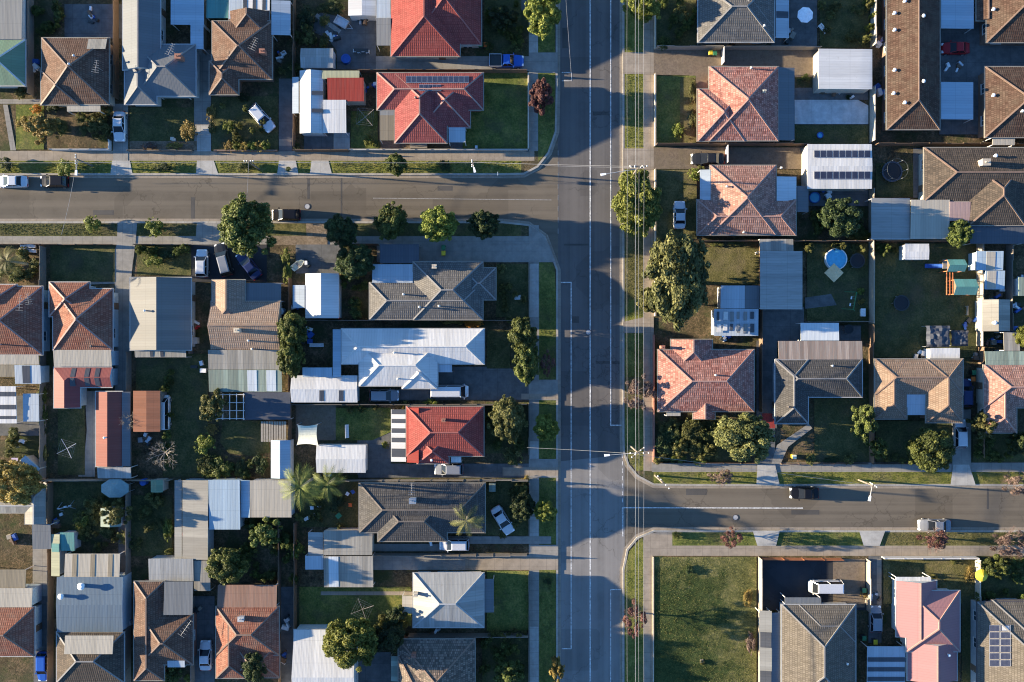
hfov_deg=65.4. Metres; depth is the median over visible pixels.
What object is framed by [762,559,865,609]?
yard paving
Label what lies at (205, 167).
driveway
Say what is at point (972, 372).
wheelie bin
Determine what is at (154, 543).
lawn
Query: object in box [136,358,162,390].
lawn
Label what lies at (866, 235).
garden shrub
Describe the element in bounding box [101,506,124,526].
shed
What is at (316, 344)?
garden bench
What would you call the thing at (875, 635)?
driveway
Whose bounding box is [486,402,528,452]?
lawn
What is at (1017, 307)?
yard clutter
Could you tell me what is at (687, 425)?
garden shrub
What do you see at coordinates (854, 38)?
garden shrub
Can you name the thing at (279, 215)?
parked car
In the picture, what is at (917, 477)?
grass verge
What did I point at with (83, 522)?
shrub
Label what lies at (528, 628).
timber fence
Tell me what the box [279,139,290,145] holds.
driveway
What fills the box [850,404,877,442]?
tree
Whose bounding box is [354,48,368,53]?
garden table
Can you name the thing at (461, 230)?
grass verge
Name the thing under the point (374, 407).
shrub
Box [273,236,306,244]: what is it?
dirt strip
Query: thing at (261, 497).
shed
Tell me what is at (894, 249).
garden shrub
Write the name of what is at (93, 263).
lawn
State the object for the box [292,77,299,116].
awning
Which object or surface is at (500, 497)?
lawn
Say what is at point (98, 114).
shrub
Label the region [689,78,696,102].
shrub
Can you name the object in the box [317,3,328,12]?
garden shrub
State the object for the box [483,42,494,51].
garden shrub
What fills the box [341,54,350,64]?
covered tub
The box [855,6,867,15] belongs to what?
garden shrub
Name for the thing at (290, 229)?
grass verge
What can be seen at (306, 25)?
garden shrub
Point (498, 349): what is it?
lawn
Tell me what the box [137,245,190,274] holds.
lawn
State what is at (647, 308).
tree
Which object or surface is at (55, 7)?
garden shrub
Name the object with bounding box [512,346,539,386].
tree
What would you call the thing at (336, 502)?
shrub
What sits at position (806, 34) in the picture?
yard paving
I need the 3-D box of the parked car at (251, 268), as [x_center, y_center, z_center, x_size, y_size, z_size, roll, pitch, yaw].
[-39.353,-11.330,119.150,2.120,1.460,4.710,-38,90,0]
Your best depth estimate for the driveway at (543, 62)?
119.83 m
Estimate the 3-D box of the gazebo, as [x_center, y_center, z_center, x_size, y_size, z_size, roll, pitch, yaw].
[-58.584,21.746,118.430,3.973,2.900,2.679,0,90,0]
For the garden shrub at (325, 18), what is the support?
on the yard ground at (71, 138)
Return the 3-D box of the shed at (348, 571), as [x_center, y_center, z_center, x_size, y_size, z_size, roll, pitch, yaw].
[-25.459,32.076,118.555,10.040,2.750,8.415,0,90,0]
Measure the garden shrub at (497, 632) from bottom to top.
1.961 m
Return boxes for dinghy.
[290,260,303,270]
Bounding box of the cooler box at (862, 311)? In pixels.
[860,308,865,315]
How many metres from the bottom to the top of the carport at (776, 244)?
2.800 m
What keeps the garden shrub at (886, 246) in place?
on the yard ground at (698, 326)
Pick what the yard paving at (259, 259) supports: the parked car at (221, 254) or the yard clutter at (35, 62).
the parked car at (221, 254)
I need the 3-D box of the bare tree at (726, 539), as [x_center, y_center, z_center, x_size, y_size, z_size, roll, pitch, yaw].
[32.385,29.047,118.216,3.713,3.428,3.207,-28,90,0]
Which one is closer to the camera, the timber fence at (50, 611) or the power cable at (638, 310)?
the power cable at (638, 310)
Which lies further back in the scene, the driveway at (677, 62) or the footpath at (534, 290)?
the footpath at (534, 290)
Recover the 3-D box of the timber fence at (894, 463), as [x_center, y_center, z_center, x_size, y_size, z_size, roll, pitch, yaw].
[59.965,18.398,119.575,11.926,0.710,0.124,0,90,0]
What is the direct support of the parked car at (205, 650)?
on the driveway at (206, 621)
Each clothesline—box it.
[57,439,74,456]
[351,598,373,618]
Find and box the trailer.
[333,14,352,28]
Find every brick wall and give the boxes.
[214,150,277,151]
[528,72,528,148]
[653,335,654,459]
[654,15,655,49]
[654,73,655,146]
[654,169,655,315]
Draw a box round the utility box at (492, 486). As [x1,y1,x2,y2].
[489,482,495,491]
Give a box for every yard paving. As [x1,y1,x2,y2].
[0,396,38,435]
[65,4,121,37]
[78,391,94,476]
[191,244,266,281]
[296,405,335,439]
[309,13,375,68]
[358,652,390,681]
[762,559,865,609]
[771,0,816,45]
[795,88,867,99]
[795,100,867,123]
[805,294,835,308]
[808,190,867,205]
[833,559,864,606]
[839,326,860,340]
[913,148,922,197]
[939,23,1023,133]
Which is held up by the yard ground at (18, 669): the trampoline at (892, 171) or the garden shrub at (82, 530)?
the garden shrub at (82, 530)
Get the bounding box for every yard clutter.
[32,59,40,72]
[52,513,62,528]
[87,6,99,23]
[138,432,152,445]
[190,360,206,372]
[193,606,202,613]
[276,50,286,62]
[280,614,291,631]
[301,326,314,343]
[365,82,375,92]
[429,628,440,633]
[784,28,795,44]
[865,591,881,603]
[872,83,883,96]
[913,350,924,357]
[944,60,962,72]
[963,317,976,329]
[984,335,1001,345]
[1013,302,1023,312]
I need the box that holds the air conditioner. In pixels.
[193,337,198,343]
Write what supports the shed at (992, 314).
on the yard ground at (698, 326)
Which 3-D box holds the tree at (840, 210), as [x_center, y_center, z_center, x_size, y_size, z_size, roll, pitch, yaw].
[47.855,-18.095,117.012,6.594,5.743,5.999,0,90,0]
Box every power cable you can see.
[82,162,130,162]
[256,162,319,162]
[475,162,598,165]
[635,0,635,154]
[635,183,635,437]
[635,469,635,681]
[638,5,638,107]
[638,245,638,376]
[638,527,638,651]
[642,455,871,485]
[643,34,643,79]
[643,282,643,339]
[643,561,643,616]
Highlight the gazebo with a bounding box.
[101,478,134,497]
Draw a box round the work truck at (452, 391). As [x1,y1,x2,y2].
[430,384,468,398]
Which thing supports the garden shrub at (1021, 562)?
on the lawn at (995, 585)
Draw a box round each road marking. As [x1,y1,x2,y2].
[384,198,535,199]
[561,282,571,648]
[590,0,590,681]
[610,0,620,425]
[610,589,620,681]
[622,507,802,536]
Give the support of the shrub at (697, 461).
on the yard ground at (698, 326)
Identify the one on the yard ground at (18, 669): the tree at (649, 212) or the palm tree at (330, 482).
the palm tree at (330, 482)
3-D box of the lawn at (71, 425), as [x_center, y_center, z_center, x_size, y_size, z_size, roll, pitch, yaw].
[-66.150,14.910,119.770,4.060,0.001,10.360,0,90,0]
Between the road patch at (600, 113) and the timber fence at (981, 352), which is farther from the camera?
the road patch at (600, 113)
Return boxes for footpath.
[0,151,533,160]
[0,236,528,244]
[529,19,537,150]
[529,35,537,51]
[529,225,538,681]
[530,264,538,316]
[530,441,538,458]
[530,517,538,535]
[530,627,538,681]
[643,4,653,470]
[643,532,1023,555]
[643,556,652,681]
[652,463,1023,471]
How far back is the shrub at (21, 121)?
118.95 m
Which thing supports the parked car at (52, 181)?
on the road at (155, 198)
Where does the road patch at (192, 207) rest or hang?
on the road at (155, 198)
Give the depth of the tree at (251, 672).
116.02 m
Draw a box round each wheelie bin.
[860,587,865,592]
[860,634,865,640]
[871,638,877,644]
[968,370,975,374]
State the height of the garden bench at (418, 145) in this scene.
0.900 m
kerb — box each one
[0,4,557,174]
[0,221,557,680]
[622,1,1023,485]
[622,530,1023,681]
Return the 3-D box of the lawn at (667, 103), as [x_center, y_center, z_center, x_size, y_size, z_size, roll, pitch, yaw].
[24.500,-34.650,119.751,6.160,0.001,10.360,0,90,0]
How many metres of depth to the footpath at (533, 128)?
119.87 m
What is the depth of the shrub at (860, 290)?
119.28 m
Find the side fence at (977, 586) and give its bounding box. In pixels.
[975,559,980,600]
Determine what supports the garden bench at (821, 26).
on the yard ground at (698, 326)
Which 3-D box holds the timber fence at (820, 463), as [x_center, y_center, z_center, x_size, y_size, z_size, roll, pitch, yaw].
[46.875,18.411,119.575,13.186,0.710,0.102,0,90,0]
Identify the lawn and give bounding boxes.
[16,105,43,148]
[50,245,114,281]
[53,481,115,532]
[58,406,84,474]
[130,107,193,140]
[131,495,171,555]
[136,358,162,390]
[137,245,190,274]
[163,354,207,476]
[212,96,277,150]
[220,421,268,455]
[299,475,357,526]
[299,587,410,625]
[336,408,390,439]
[351,111,377,147]
[463,73,527,148]
[482,638,528,681]
[484,0,520,52]
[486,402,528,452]
[486,481,528,534]
[487,330,509,368]
[487,571,528,630]
[496,264,528,316]
[656,0,695,46]
[656,76,695,143]
[656,170,696,238]
[658,421,750,461]
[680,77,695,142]
[701,247,758,284]
[795,125,867,143]
[807,244,867,321]
[814,398,868,461]
[820,0,868,47]
[873,244,976,356]
[876,163,912,196]
[876,421,951,461]
[883,559,974,603]
[962,596,973,681]
[973,434,1023,461]
[979,559,1023,599]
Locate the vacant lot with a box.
[654,557,755,681]
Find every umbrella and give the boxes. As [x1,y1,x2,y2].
[797,7,812,22]
[825,264,842,281]
[975,569,987,580]
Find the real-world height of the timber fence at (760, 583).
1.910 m
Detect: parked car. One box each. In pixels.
[0,174,28,187]
[35,651,46,680]
[41,174,68,187]
[111,111,127,141]
[194,249,209,276]
[198,639,212,670]
[213,243,233,276]
[235,252,261,280]
[247,103,275,132]
[272,207,300,221]
[369,388,398,402]
[434,462,462,476]
[439,537,468,551]
[491,505,514,535]
[673,201,686,228]
[690,151,724,165]
[789,486,818,500]
[808,579,843,594]
[867,605,883,632]
[917,518,950,530]
[941,40,969,55]
[952,419,968,447]
[963,379,973,406]
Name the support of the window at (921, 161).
in the house at (980, 190)
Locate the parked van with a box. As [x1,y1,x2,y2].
[161,395,171,429]
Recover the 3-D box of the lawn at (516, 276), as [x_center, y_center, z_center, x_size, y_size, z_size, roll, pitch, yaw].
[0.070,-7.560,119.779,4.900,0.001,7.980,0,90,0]
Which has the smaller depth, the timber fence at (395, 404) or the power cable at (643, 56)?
the power cable at (643, 56)
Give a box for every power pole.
[75,154,92,175]
[244,160,259,169]
[601,165,647,175]
[604,445,648,457]
[654,475,669,488]
[858,479,876,500]
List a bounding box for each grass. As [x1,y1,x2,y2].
[0,74,555,681]
[625,77,1023,680]
[654,557,756,681]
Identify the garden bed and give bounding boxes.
[130,141,196,149]
[380,141,409,148]
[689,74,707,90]
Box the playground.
[925,259,978,294]
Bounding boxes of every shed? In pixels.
[18,455,45,473]
[51,532,66,575]
[60,530,80,550]
[95,391,137,477]
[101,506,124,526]
[133,391,166,431]
[148,555,193,580]
[151,478,168,492]
[175,478,213,559]
[208,478,244,529]
[241,478,294,517]
[271,439,293,478]
[290,375,359,401]
[291,624,357,681]
[293,273,341,317]
[300,48,335,70]
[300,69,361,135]
[305,527,374,586]
[316,444,367,472]
[327,78,365,104]
[348,0,375,20]
[711,309,757,335]
[717,286,759,307]
[899,244,928,259]
[968,251,1003,270]
[975,299,1009,330]
[984,271,1004,288]
[1013,277,1023,295]
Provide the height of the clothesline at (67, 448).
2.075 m
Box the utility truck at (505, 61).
[489,53,523,68]
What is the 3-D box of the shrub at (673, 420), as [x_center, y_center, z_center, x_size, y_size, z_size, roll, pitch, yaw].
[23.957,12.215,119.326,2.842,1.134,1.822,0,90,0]
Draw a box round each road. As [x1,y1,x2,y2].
[0,138,557,260]
[558,0,619,460]
[624,467,1023,545]
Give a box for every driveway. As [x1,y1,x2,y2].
[33,519,46,595]
[34,596,46,681]
[91,223,136,478]
[110,161,132,174]
[113,104,127,160]
[118,481,129,571]
[194,50,210,150]
[195,223,220,243]
[195,596,214,681]
[196,161,217,174]
[197,125,210,150]
[277,161,298,174]
[279,79,292,150]
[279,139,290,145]
[281,587,292,681]
[296,244,339,272]
[304,133,332,148]
[306,223,326,243]
[310,161,331,174]
[333,133,349,149]
[357,432,390,477]
[372,367,528,399]
[373,544,444,550]
[373,555,528,569]
[376,56,528,70]
[377,244,528,261]
[391,464,528,477]
[448,536,550,543]
[465,557,557,569]
[503,467,557,475]
[521,0,527,10]
[521,394,557,398]
[529,52,557,72]
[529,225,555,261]
[529,380,557,399]
[529,459,557,477]
[529,545,557,556]
[623,52,653,73]
[623,148,653,168]
[623,317,653,332]
[654,50,818,76]
[654,147,803,168]
[753,531,779,545]
[756,341,776,427]
[756,428,774,464]
[756,465,779,484]
[762,413,774,427]
[763,307,803,341]
[859,531,884,545]
[868,556,881,642]
[951,465,974,484]
[952,410,970,464]
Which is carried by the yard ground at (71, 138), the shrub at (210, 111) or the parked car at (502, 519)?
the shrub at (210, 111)
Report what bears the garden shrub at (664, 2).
on the yard ground at (698, 326)
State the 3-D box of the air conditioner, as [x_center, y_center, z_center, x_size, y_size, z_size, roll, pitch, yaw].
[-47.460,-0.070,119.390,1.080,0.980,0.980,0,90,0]
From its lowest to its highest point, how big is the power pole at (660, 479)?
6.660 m
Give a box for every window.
[44,331,46,340]
[110,54,112,65]
[110,84,112,94]
[161,29,163,41]
[920,160,922,170]
[973,609,975,620]
[973,636,975,647]
[981,83,983,94]
[981,115,983,125]
[982,24,984,35]
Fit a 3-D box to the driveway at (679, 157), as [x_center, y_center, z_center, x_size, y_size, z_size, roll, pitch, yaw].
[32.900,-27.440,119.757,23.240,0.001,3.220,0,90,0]
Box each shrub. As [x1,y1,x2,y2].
[0,156,12,171]
[0,460,11,464]
[2,262,14,270]
[4,437,12,448]
[4,449,14,457]
[5,438,15,443]
[8,426,19,439]
[9,271,20,282]
[11,270,27,281]
[11,434,20,441]
[11,441,19,447]
[14,87,25,99]
[14,266,24,277]
[15,116,27,130]
[16,246,28,259]
[16,249,23,256]
[21,255,29,262]
[25,270,34,280]
[28,257,38,266]
[29,104,41,113]
[29,259,38,267]
[29,267,38,274]
[31,5,39,13]
[31,6,40,16]
[35,25,47,36]
[37,386,48,403]
[38,403,47,423]
[38,444,48,460]
[39,6,45,13]
[45,24,54,33]
[45,106,59,112]
[51,0,63,11]
[53,11,65,21]
[53,23,60,29]
[57,120,68,129]
[57,125,67,133]
[57,158,73,180]
[72,512,89,530]
[75,112,86,122]
[75,509,86,520]
[75,529,91,541]
[77,526,85,534]
[79,123,87,136]
[81,525,91,534]
[83,215,100,231]
[83,495,100,514]
[84,115,93,124]
[86,122,98,133]
[88,514,98,525]
[90,112,104,116]
[90,114,102,127]
[91,132,98,139]
[91,511,100,525]
[92,544,101,552]
[97,119,110,132]
[98,135,107,143]
[99,527,114,538]
[101,105,112,116]
[102,125,111,135]
[102,500,110,507]
[114,497,124,505]
[116,529,131,544]
[129,539,140,551]
[134,244,143,254]
[140,142,156,149]
[142,254,162,266]
[143,523,153,530]
[144,217,166,237]
[144,248,153,256]
[144,492,152,502]
[150,245,158,253]
[152,495,163,506]
[154,162,171,171]
[158,443,172,451]
[159,251,176,260]
[159,385,169,391]
[161,430,171,440]
[161,665,181,681]
[162,517,174,542]
[164,456,174,465]
[164,548,172,554]
[165,369,174,376]
[166,141,183,149]
[166,378,174,384]
[173,248,180,255]
[179,243,189,253]
[180,119,197,141]
[184,674,189,681]
[193,433,215,455]
[195,456,214,475]
[202,467,213,478]
[206,104,215,121]
[208,121,215,134]
[208,455,232,478]
[221,460,234,476]
[222,120,235,133]
[223,139,233,152]
[231,129,238,136]
[232,141,240,149]
[234,455,247,479]
[234,467,244,478]
[235,121,243,129]
[236,92,249,101]
[236,160,255,172]
[240,141,248,151]
[240,544,248,552]
[242,105,247,112]
[243,470,251,479]
[243,519,251,529]
[245,517,259,530]
[245,545,259,557]
[246,459,252,468]
[247,141,256,151]
[248,127,255,134]
[250,452,268,475]
[255,140,262,151]
[256,572,262,580]
[257,125,264,133]
[259,538,277,548]
[260,140,270,149]
[260,571,269,582]
[266,569,277,580]
[269,544,280,556]
[276,531,292,544]
[277,67,285,73]
[280,247,290,263]
[280,538,292,550]
[282,262,291,284]
[282,553,289,563]
[287,63,302,71]
[287,573,298,584]
[288,540,305,559]
[291,30,301,39]
[295,513,304,522]
[296,32,305,44]
[297,4,317,31]
[300,22,308,32]
[302,25,315,34]
[303,32,314,46]
[308,513,315,522]
[311,35,318,43]
[313,499,320,505]
[316,502,324,510]
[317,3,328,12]
[319,13,329,27]
[320,33,330,45]
[328,0,344,13]
[328,495,345,512]
[336,521,342,528]
[341,281,346,288]
[346,406,352,412]
[349,296,360,308]
[352,307,363,319]
[355,405,364,412]
[356,283,364,292]
[360,279,370,289]
[363,134,373,147]
[370,403,377,410]
[373,621,382,631]
[374,141,380,148]
[378,614,385,622]
[381,441,388,448]
[399,621,408,630]
[422,398,438,405]
[439,160,450,171]
[441,321,464,324]
[463,321,483,327]
[478,662,490,675]
[479,638,489,649]
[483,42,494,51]
[488,629,497,638]
[491,439,502,450]
[492,651,504,661]
[494,628,500,636]
[497,263,506,274]
[499,290,506,296]
[499,533,506,539]
[499,639,510,653]
[500,632,506,639]
[502,446,522,465]
[505,316,514,323]
[508,44,523,52]
[508,488,514,495]
[510,33,523,47]
[510,626,516,634]
[510,643,520,654]
[511,520,518,528]
[513,0,518,8]
[513,481,523,491]
[514,438,524,450]
[519,485,528,491]
[520,295,525,303]
[522,475,529,483]
[543,578,552,585]
[653,456,662,464]
[655,430,672,453]
[655,453,669,462]
[656,39,670,50]
[657,36,669,44]
[657,423,667,432]
[661,0,668,6]
[663,417,681,427]
[665,424,679,441]
[669,430,683,444]
[670,456,686,463]
[671,443,684,455]
[672,122,683,137]
[673,0,686,7]
[673,3,688,22]
[673,532,681,538]
[678,438,689,445]
[678,442,688,452]
[679,419,704,439]
[680,422,692,433]
[681,17,692,30]
[685,565,693,574]
[687,168,699,180]
[687,432,697,442]
[688,108,696,130]
[688,443,701,457]
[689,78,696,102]
[690,438,701,450]
[691,459,707,465]
[695,426,704,433]
[697,454,706,460]
[699,429,711,440]
[701,442,714,460]
[702,443,716,454]
[709,242,723,247]
[710,423,716,434]
[727,242,743,246]
[743,589,752,606]
[745,633,755,656]
[800,73,810,81]
[803,241,814,249]
[805,451,815,465]
[808,210,819,221]
[812,219,821,226]
[813,224,823,235]
[817,0,825,10]
[822,24,831,34]
[823,457,840,462]
[828,1,840,12]
[831,241,837,250]
[832,0,841,10]
[837,242,846,249]
[843,452,857,464]
[846,28,859,41]
[850,244,858,252]
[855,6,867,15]
[856,230,868,241]
[857,288,864,294]
[858,35,868,45]
[858,245,865,251]
[860,35,869,42]
[860,589,867,597]
[863,0,872,10]
[863,23,874,32]
[874,241,881,249]
[879,248,888,257]
[882,243,891,250]
[883,455,890,462]
[890,247,898,253]
[892,452,898,460]
[950,556,957,564]
[964,564,974,583]
[973,451,985,458]
[974,439,988,456]
[974,591,984,600]
[983,450,994,461]
[983,590,995,600]
[985,439,993,447]
[998,456,1004,462]
[1002,588,1009,596]
[1003,452,1012,459]
[1009,557,1020,570]
[1011,570,1023,584]
[1017,558,1023,568]
[1017,592,1023,598]
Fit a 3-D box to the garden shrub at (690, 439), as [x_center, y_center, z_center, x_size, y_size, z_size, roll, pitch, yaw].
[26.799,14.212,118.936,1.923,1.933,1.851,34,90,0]
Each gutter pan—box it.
[0,3,559,177]
[0,219,560,681]
[620,0,1023,487]
[620,527,1023,681]
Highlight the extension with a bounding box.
[53,367,117,407]
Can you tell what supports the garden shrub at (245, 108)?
on the lawn at (268, 105)
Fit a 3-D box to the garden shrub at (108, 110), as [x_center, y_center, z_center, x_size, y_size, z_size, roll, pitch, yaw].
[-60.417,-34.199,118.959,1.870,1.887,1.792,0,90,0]
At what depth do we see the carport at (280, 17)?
117.19 m
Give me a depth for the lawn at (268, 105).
119.82 m
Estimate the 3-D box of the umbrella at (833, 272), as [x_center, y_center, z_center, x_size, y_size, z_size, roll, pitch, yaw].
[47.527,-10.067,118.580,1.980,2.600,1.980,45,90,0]
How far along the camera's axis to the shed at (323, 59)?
117.53 m
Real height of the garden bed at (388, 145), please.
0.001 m
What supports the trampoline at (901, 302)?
on the yard ground at (698, 326)
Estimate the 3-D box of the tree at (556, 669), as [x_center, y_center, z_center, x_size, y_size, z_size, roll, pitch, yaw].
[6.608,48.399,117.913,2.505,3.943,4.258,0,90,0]
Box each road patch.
[93,210,113,214]
[191,197,194,218]
[307,178,309,198]
[341,178,341,215]
[438,186,451,190]
[561,455,624,681]
[562,28,567,47]
[564,244,588,245]
[570,316,578,322]
[593,112,608,114]
[596,361,619,363]
[686,489,706,494]
[791,510,818,514]
[987,488,988,508]
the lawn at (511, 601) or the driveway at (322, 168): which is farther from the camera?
the driveway at (322, 168)
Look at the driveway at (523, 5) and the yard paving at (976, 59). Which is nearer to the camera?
the yard paving at (976, 59)
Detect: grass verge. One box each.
[0,161,520,172]
[0,224,520,235]
[275,224,305,234]
[538,4,554,160]
[539,262,555,681]
[625,0,642,470]
[625,237,642,299]
[625,335,642,375]
[625,377,642,407]
[625,410,642,444]
[625,538,642,681]
[654,472,1023,483]
[672,532,1016,545]
[883,532,1023,544]
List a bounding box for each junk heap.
[6,533,18,544]
[194,320,201,329]
[280,649,286,664]
[304,258,310,267]
[325,30,340,41]
[357,19,368,25]
[719,336,730,341]
[818,191,831,200]
[819,92,840,96]
[875,35,882,47]
[971,352,978,359]
[989,289,1004,298]
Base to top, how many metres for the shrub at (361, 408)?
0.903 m
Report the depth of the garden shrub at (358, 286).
119.11 m
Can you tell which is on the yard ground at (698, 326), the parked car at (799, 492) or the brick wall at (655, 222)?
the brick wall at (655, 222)
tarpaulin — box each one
[921,326,949,346]
[950,330,968,345]
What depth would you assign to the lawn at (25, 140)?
119.82 m
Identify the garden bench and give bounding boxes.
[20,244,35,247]
[309,343,323,346]
[345,425,348,437]
[410,144,426,148]
[817,23,826,33]
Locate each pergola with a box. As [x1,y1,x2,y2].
[0,386,23,422]
[215,392,244,419]
[796,323,838,340]
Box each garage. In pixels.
[801,144,871,190]
[813,49,871,92]
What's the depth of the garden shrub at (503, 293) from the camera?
118.80 m
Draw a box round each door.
[36,622,41,631]
[44,302,48,308]
[114,303,118,309]
[161,7,165,17]
[918,184,922,192]
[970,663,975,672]
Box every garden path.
[0,99,39,103]
[3,105,15,149]
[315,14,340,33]
[321,591,411,594]
[450,142,462,148]
[771,424,811,463]
[877,559,881,605]
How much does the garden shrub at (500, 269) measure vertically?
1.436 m
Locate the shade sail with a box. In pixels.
[297,422,323,445]
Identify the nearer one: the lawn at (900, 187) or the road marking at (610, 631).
the lawn at (900, 187)
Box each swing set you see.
[57,501,75,510]
[841,291,857,310]
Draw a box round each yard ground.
[0,0,555,172]
[0,223,555,681]
[624,0,1023,482]
[624,532,1023,681]
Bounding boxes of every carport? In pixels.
[23,393,47,421]
[194,560,215,590]
[271,0,292,40]
[380,244,419,263]
[755,239,792,252]
[755,251,801,308]
[796,186,807,213]
[860,641,904,681]
[865,198,909,239]
[941,0,973,33]
[941,82,972,122]
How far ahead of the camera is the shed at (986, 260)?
117.41 m
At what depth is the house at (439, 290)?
116.71 m
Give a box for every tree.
[0,246,29,276]
[0,459,46,505]
[23,113,60,144]
[99,498,132,525]
[120,412,132,427]
[147,441,177,470]
[199,388,228,420]
[204,547,250,585]
[217,192,276,257]
[241,652,267,681]
[248,516,283,547]
[276,311,309,345]
[276,340,305,377]
[278,463,323,510]
[309,464,345,500]
[322,617,380,671]
[324,213,357,247]
[333,243,374,279]
[372,201,408,240]
[374,622,404,652]
[383,152,407,176]
[385,604,407,626]
[418,205,459,241]
[450,504,484,535]
[466,209,498,239]
[487,3,518,31]
[487,394,527,443]
[492,659,524,681]
[507,316,538,352]
[508,491,535,522]
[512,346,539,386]
[523,0,561,40]
[528,77,553,115]
[533,413,559,440]
[533,500,557,522]
[540,349,555,376]
[549,655,564,681]
[611,169,662,237]
[620,0,661,23]
[622,598,646,638]
[624,373,656,409]
[636,286,655,312]
[641,229,711,331]
[707,469,732,486]
[710,411,775,463]
[719,525,742,548]
[817,197,862,237]
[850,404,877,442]
[865,436,888,459]
[905,427,955,473]
[916,528,949,552]
[945,219,974,247]
[966,410,998,439]
[982,554,1010,577]
[990,526,1023,556]
[1000,468,1023,495]
[1005,431,1023,455]
[1013,325,1023,347]
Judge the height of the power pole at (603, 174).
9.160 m
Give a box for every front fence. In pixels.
[49,149,110,150]
[108,139,111,149]
[881,556,979,558]
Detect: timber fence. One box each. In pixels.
[0,244,113,244]
[27,0,33,95]
[39,246,45,478]
[42,479,172,480]
[46,482,53,681]
[113,0,118,99]
[125,351,131,478]
[125,482,130,681]
[127,150,193,151]
[133,244,191,244]
[190,596,194,681]
[201,0,206,54]
[278,522,280,681]
[288,278,291,439]
[290,404,526,404]
[292,0,295,147]
[293,149,349,151]
[293,521,296,628]
[305,320,511,320]
[334,69,526,72]
[337,479,527,481]
[355,244,379,245]
[373,553,526,556]
[408,633,527,637]
[528,403,528,454]
[528,572,528,681]
[654,462,755,463]
[655,45,821,49]
[656,142,810,145]
[701,240,872,241]
[758,556,762,681]
[759,243,762,411]
[761,557,843,560]
[780,463,867,464]
[805,321,872,321]
[866,558,870,612]
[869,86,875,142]
[869,188,874,323]
[869,324,874,462]
[870,0,876,47]
[872,463,951,464]
[873,143,1023,145]
[874,240,969,241]
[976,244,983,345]
[978,347,984,457]
[1006,244,1013,330]
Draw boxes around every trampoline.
[842,325,853,333]
[850,253,864,267]
[880,158,907,181]
[893,295,909,310]
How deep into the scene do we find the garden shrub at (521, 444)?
118.51 m
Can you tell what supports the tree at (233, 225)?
on the grass verge at (461, 230)
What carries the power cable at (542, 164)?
attached to the power pole
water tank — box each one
[139,478,148,485]
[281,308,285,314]
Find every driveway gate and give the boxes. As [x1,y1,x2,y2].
[721,46,724,64]
[725,145,728,163]
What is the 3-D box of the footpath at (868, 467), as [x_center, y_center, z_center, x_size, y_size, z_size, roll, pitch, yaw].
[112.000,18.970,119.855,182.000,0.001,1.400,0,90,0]
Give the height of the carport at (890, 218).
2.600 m
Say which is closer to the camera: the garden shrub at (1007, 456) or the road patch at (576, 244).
the garden shrub at (1007, 456)
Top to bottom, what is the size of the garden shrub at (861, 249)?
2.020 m
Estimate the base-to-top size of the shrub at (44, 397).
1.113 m
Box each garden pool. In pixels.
[809,192,820,202]
[817,132,822,137]
[824,248,846,268]
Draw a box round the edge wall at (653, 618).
[653,556,653,681]
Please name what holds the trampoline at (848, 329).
on the yard ground at (698, 326)
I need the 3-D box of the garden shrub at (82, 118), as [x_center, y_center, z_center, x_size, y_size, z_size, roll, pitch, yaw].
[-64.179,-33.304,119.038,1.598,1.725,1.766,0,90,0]
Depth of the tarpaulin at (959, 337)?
118.36 m
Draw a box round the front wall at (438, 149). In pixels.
[350,149,527,150]
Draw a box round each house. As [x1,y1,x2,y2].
[0,0,26,87]
[0,284,49,383]
[0,488,56,548]
[0,565,41,656]
[40,37,114,115]
[49,281,118,366]
[56,549,130,631]
[56,629,124,681]
[122,0,209,105]
[129,277,195,356]
[133,579,196,680]
[206,0,273,96]
[207,279,284,391]
[215,583,280,678]
[302,328,484,388]
[358,482,485,541]
[369,261,496,319]
[376,0,481,59]
[376,72,483,145]
[391,406,484,463]
[391,636,475,681]
[402,571,493,627]
[657,339,754,419]
[696,165,796,235]
[697,0,788,45]
[697,66,794,142]
[755,592,855,681]
[772,341,862,423]
[874,358,963,422]
[882,0,940,130]
[888,572,960,681]
[910,147,1023,244]
[970,598,1023,681]
[974,0,1023,45]
[976,332,1023,433]
[978,66,1023,146]
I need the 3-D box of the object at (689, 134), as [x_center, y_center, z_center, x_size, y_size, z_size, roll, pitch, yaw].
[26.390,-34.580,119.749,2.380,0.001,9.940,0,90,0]
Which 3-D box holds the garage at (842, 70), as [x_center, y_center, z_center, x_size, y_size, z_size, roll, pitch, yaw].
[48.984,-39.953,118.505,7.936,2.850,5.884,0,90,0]
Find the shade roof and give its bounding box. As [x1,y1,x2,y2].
[245,392,293,419]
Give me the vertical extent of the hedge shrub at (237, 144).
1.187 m

